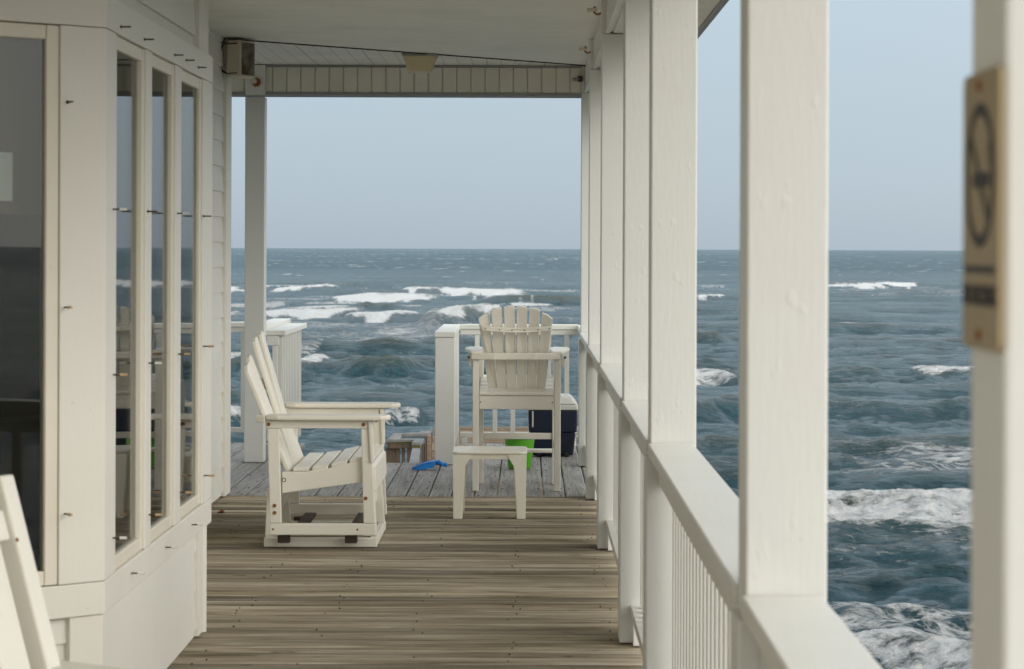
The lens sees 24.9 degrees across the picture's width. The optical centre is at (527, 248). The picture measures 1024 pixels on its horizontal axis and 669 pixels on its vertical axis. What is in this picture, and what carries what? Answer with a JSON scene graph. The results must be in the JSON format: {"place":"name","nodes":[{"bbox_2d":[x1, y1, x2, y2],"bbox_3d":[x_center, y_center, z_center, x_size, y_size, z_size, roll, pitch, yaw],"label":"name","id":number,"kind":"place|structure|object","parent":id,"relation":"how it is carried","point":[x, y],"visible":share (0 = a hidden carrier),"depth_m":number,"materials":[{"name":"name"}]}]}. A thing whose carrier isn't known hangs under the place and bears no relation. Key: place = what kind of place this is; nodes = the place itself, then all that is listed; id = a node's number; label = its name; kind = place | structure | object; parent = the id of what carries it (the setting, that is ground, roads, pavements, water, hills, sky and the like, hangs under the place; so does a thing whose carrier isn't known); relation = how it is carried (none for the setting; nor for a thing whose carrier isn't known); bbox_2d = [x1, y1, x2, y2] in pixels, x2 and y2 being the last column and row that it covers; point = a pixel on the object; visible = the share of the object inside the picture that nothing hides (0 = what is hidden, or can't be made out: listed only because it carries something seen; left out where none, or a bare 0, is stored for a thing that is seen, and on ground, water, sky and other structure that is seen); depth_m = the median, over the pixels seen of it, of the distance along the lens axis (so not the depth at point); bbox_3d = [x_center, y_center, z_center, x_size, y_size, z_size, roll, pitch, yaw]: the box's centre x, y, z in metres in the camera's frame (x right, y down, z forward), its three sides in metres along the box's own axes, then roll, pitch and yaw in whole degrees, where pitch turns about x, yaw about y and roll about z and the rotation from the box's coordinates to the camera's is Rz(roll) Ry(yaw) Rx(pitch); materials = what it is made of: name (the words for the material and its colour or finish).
{"place":"outdoors","nodes":[
{"label":"outdoors","id":0,"kind":"place"},
{"bbox_2d":[0,0,231,668],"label":"beach house","id":1,"kind":"structure","parent":0,"point":[115,262],"depth_m":7.71,"materials":[{"name":"wood"}]},
{"bbox_2d":[0,22,58,585],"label":"window","id":2,"kind":"structure","parent":1,"relation":"in","point":[48,35],"depth_m":7.04,"materials":[{"name":"paint"}]},
{"bbox_2d":[115,36,143,568],"bbox_3d":[-1.327,0.172,7.615,0.037,1.701,0.568,0,0,0],"label":"window","id":3,"kind":"structure","parent":1,"relation":"in","point":[130,58],"depth_m":7.73,"materials":[{"name":"paint"}]},
{"bbox_2d":[150,54,173,541],"bbox_3d":[-1.327,0.172,8.290,0.037,1.701,0.538,0,0,0],"label":"window","id":4,"kind":"structure","parent":1,"relation":"in","point":[162,71],"depth_m":8.42,"materials":[{"name":"paint"}]},
{"bbox_2d":[180,70,200,518],"bbox_3d":[-1.327,0.172,8.990,0.037,1.701,0.578,0,0,0],"label":"window","id":5,"kind":"structure","parent":1,"relation":"in","point":[191,85],"depth_m":9.11,"materials":[{"name":"paint"}]},
{"bbox_2d":[221,38,254,78],"bbox_3d":[-1.817,-1.194,14.533,0.180,0.242,0.282,0,0,17],"label":"loudspeaker","id":6,"kind":"object","parent":1,"relation":"attached to","point":[240,59],"visible":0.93,"depth_m":14.44,"materials":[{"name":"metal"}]},
{"bbox_2d":[209,0,728,97],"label":"veranda roof","id":7,"kind":"structure","parent":1,"relation":"on","point":[479,48],"depth_m":14.74,"materials":[{"name":"wood"}]},
{"bbox_2d":[402,53,437,72],"bbox_3d":[-0.729,-1.252,15.670,0.238,0.117,0.212,0,0,0],"label":"ceiling lamp","id":8,"kind":"object","parent":7,"relation":"attached to","point":[419,63],"visible":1,"depth_m":15.58,"materials":[{"name":"glass"}]},
{"bbox_2d":[572,76,582,81],"bbox_3d":[0.358,-1.216,16.598,0.046,0.040,0.093,0,0,40],"label":"wall fixture","id":9,"kind":"object","parent":7,"relation":"attached to","point":[579,78],"depth_m":16.60,"materials":[{"name":"grey metal"}]},
{"bbox_2d":[579,46,590,53],"bbox_3d":[0.342,-1.192,13.900,0.072,0.048,0.019,0,0,0],"label":"ceiling hook","id":10,"kind":"object","parent":7,"relation":"attached to","point":[585,49],"visible":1,"depth_m":13.89,"materials":[{"name":"metal"}]},
{"bbox_2d":[587,6,600,15],"bbox_3d":[0.331,-1.190,11.600,0.072,0.048,0.019,0,0,0],"label":"ceiling hook","id":11,"kind":"object","parent":7,"relation":"attached to","point":[594,10],"visible":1,"depth_m":11.59,"materials":[{"name":"metal"}]},
{"bbox_2d":[386,431,431,462],"bbox_3d":[-1.508,2.306,21.031,3.400,1.097,4.061,0,0,0],"label":"stair railing","id":12,"kind":"object","parent":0,"point":[396,443],"visible":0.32,"depth_m":22.05,"materials":[{"name":"brown wood"}]},
{"bbox_2d":[230,248,971,668],"bbox_3d":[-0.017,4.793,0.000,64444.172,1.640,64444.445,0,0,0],"label":"sea","id":13,"kind":"structure","parent":0,"point":[898,474],"depth_m":91.86,"materials":[{"name":"liquid"}]},
{"bbox_2d":[231,0,972,250],"label":"sky","id":14,"kind":"structure","parent":0,"point":[343,172],"materials":[{"name":"blue"}]},
{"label":"beach","id":15,"kind":"structure","parent":0,"visible":0},
{"bbox_2d":[500,449,577,496],"bbox_3d":[-2.744,4.072,8.170,6.540,4.957,20.740,0,0,0],"label":"deck frame","id":16,"kind":"object","parent":15,"relation":"on","point":[540,467],"depth_m":18.50,"materials":[{"name":"grey wood"}]},
{"bbox_2d":[167,496,642,668],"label":"deck","id":17,"kind":"structure","parent":16,"relation":"on","point":[482,583],"depth_m":10.51,"materials":[{"name":"brown wood"}]},
{"bbox_2d":[0,475,124,668],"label":"porch chair","id":18,"kind":"object","parent":17,"relation":"on","point":[27,641],"visible":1,"depth_m":5.12,"materials":[{"name":"paint"}]},
{"bbox_2d":[244,331,400,546],"bbox_3d":[-1.098,1.001,12.495,0.772,1.111,1.086,0,0,0],"label":"glider chair","id":19,"kind":"object","parent":17,"relation":"on","point":[365,463],"visible":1,"depth_m":12.10,"materials":[{"name":"paint"}]},
{"bbox_2d":[452,446,526,518],"bbox_3d":[-0.222,1.366,13.592,0.433,0.386,0.415,0,0,0],"label":"side table","id":20,"kind":"object","parent":17,"relation":"on","point":[514,455],"visible":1,"depth_m":13.39,"materials":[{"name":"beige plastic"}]},
{"bbox_2d":[585,39,600,498],"bbox_3d":[0.450,0.127,14.520,0.168,2.868,0.152,0,0,0],"label":"veranda post","id":21,"kind":"object","parent":17,"relation":"on","point":[593,251],"visible":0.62,"depth_m":14.45,"materials":[{"name":"paint"}]},
{"bbox_2d":[587,345,599,499],"bbox_3d":[0.438,1.081,13.325,0.140,0.959,2.234,0,0,0],"label":"railing","id":22,"kind":"object","parent":17,"relation":"on","point":[593,351],"visible":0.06,"depth_m":13.84,"materials":[{"name":"paint"}]},
{"bbox_2d":[597,0,622,548],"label":"veranda post","id":23,"kind":"object","parent":17,"relation":"on","point":[611,239],"visible":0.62,"depth_m":12.06,"materials":[{"name":"paint"}]},
{"bbox_2d":[599,364,621,567],"bbox_3d":[0.438,1.081,10.690,0.140,0.959,2.724,0,0,0],"label":"railing","id":24,"kind":"object","parent":23,"relation":"attached to","point":[611,375],"visible":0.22,"depth_m":11.46,"materials":[{"name":"paint"}]},
{"bbox_2d":[618,0,649,642],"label":"veranda post","id":25,"kind":"object","parent":17,"relation":"on","point":[635,290],"visible":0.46,"depth_m":9.18,"materials":[{"name":"paint"}]},
{"bbox_2d":[622,401,647,656],"bbox_3d":[0.438,1.081,8.245,0.140,0.959,1.854,0,0,0],"label":"railing","id":26,"kind":"object","parent":25,"relation":"attached to","point":[635,413],"visible":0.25,"depth_m":8.79,"materials":[{"name":"paint"}]},
{"bbox_2d":[643,0,697,668],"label":"veranda post","id":27,"kind":"object","parent":17,"relation":"on","point":[672,302],"visible":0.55,"depth_m":7.17,"materials":[{"name":"paint"}]},
{"bbox_2d":[648,444,738,668],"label":"railing","id":28,"kind":"object","parent":27,"relation":"attached to","point":[702,497],"visible":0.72,"depth_m":5.84,"materials":[{"name":"paint"}]},
{"bbox_2d":[730,0,828,668],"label":"veranda post","id":29,"kind":"object","parent":17,"relation":"on","point":[783,297],"visible":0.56,"depth_m":4.03,"materials":[{"name":"paint"}]},
{"bbox_2d":[742,596,881,668],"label":"railing","id":30,"kind":"object","parent":29,"relation":"attached to","point":[801,632],"visible":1,"depth_m":3.63,"materials":[{"name":"paint"}]},
{"bbox_2d":[971,0,1023,668],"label":"veranda post","id":31,"kind":"object","parent":17,"relation":"on","point":[997,536],"visible":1,"depth_m":1.85,"materials":[{"name":"paint"}]},
{"bbox_2d":[962,65,1004,352],"bbox_3d":[0.374,-0.032,1.918,0.008,0.230,0.150,0,0,0],"label":"no smoking sign","id":32,"kind":"object","parent":31,"relation":"attached to","point":[983,199],"visible":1,"depth_m":1.90,"materials":[{"name":"beige plastic"}]},
{"bbox_2d":[226,443,585,496],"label":"deck","id":33,"kind":"structure","parent":16,"relation":"on","point":[252,479],"depth_m":15.62,"materials":[{"name":"wood"}]},
{"bbox_2d":[244,65,266,461],"bbox_3d":[-1.976,0.118,16.796,0.154,2.867,0.406,0,0,-5],"label":"veranda post","id":34,"kind":"object","parent":33,"relation":"on","point":[255,228],"visible":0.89,"depth_m":16.85,"materials":[{"name":"paint"}]},
{"bbox_2d":[251,78,260,86],"bbox_3d":[-1.944,-1.191,16.565,0.065,0.065,0.071,0,0,0],"label":"lamp holder","id":35,"kind":"object","parent":34,"relation":"attached to","point":[256,82],"visible":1,"depth_m":16.57,"materials":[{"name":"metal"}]},
{"bbox_2d":[266,318,290,350],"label":"railing","id":36,"kind":"object","parent":33,"relation":"on","point":[273,323],"visible":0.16,"depth_m":18.11,"materials":[{"name":"paint"}]},
{"bbox_2d":[231,322,267,440],"bbox_3d":[-3.744,1.117,18.760,3.320,1.060,0.140,0,0,0],"label":"railing","id":37,"kind":"object","parent":36,"relation":"attached to","point":[237,326],"visible":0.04,"depth_m":18.70,"materials":[{"name":"paint"}]},
{"bbox_2d":[266,323,306,436],"bbox_3d":[-1.851,1.075,17.825,0.145,0.953,1.650,0,0,0],"label":"railing","id":38,"kind":"object","parent":33,"relation":"on","point":[286,353],"visible":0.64,"depth_m":17.58,"materials":[{"name":"paint"}]},
{"bbox_2d":[412,459,447,469],"bbox_3d":[-0.693,1.521,16.369,0.257,0.071,0.127,0,0,0],"label":"toy shovel","id":39,"kind":"object","parent":33,"relation":"on","point":[427,464],"visible":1,"depth_m":16.32,"materials":[{"name":"blue plastic"}]},
{"bbox_2d":[435,331,455,464],"bbox_3d":[-0.600,1.078,16.792,0.150,0.956,0.156,0,0,0],"label":"newel post","id":40,"kind":"object","parent":33,"relation":"on","point":[444,394],"visible":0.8,"depth_m":16.72,"materials":[{"name":"paint"}]},
{"bbox_2d":[436,324,460,445],"bbox_3d":[-0.605,1.078,17.666,0.140,0.956,1.588,0,0,0],"label":"railing","id":41,"kind":"object","parent":40,"relation":"attached to","point":[451,327],"visible":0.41,"depth_m":17.84,"materials":[{"name":"paint"}]},
{"bbox_2d":[465,305,569,490],"bbox_3d":[-0.072,0.961,15.231,0.698,1.198,0.858,0,0,0],"label":"bar chair","id":42,"kind":"object","parent":33,"relation":"on","point":[528,386],"visible":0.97,"depth_m":14.92,"materials":[{"name":"paint"}]},
{"bbox_2d":[505,439,534,468],"bbox_3d":[-0.060,1.435,16.440,0.260,0.243,0.256,0,0,0],"label":"bucket","id":43,"kind":"object","parent":33,"relation":"on","point":[528,443],"visible":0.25,"depth_m":16.37,"materials":[{"name":"plastic"}]},
{"bbox_2d":[528,393,577,456],"bbox_3d":[0.196,1.333,17.578,0.399,0.454,0.441,0,0,0],"label":"cooler","id":44,"kind":"object","parent":33,"relation":"on","point":[539,420],"visible":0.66,"depth_m":17.37,"materials":[{"name":"blue plastic"}]},
{"bbox_2d":[578,66,588,465],"bbox_3d":[0.450,0.127,16.700,0.168,2.868,0.152,0,0,0],"label":"veranda post","id":45,"kind":"object","parent":33,"relation":"on","point":[584,272],"visible":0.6,"depth_m":16.63,"materials":[{"name":"paint"}]},
{"bbox_2d":[460,324,577,445],"bbox_3d":[-0.069,1.079,18.380,0.930,0.959,0.140,0,0,0],"label":"railing","id":46,"kind":"object","parent":45,"relation":"attached to","point":[566,330],"visible":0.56,"depth_m":18.32,"materials":[{"name":"paint"}]},
{"bbox_2d":[580,333,587,448],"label":"railing","id":47,"kind":"object","parent":33,"relation":"on","point":[584,338],"visible":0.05,"depth_m":15.83,"materials":[{"name":"paint"}]}
]}

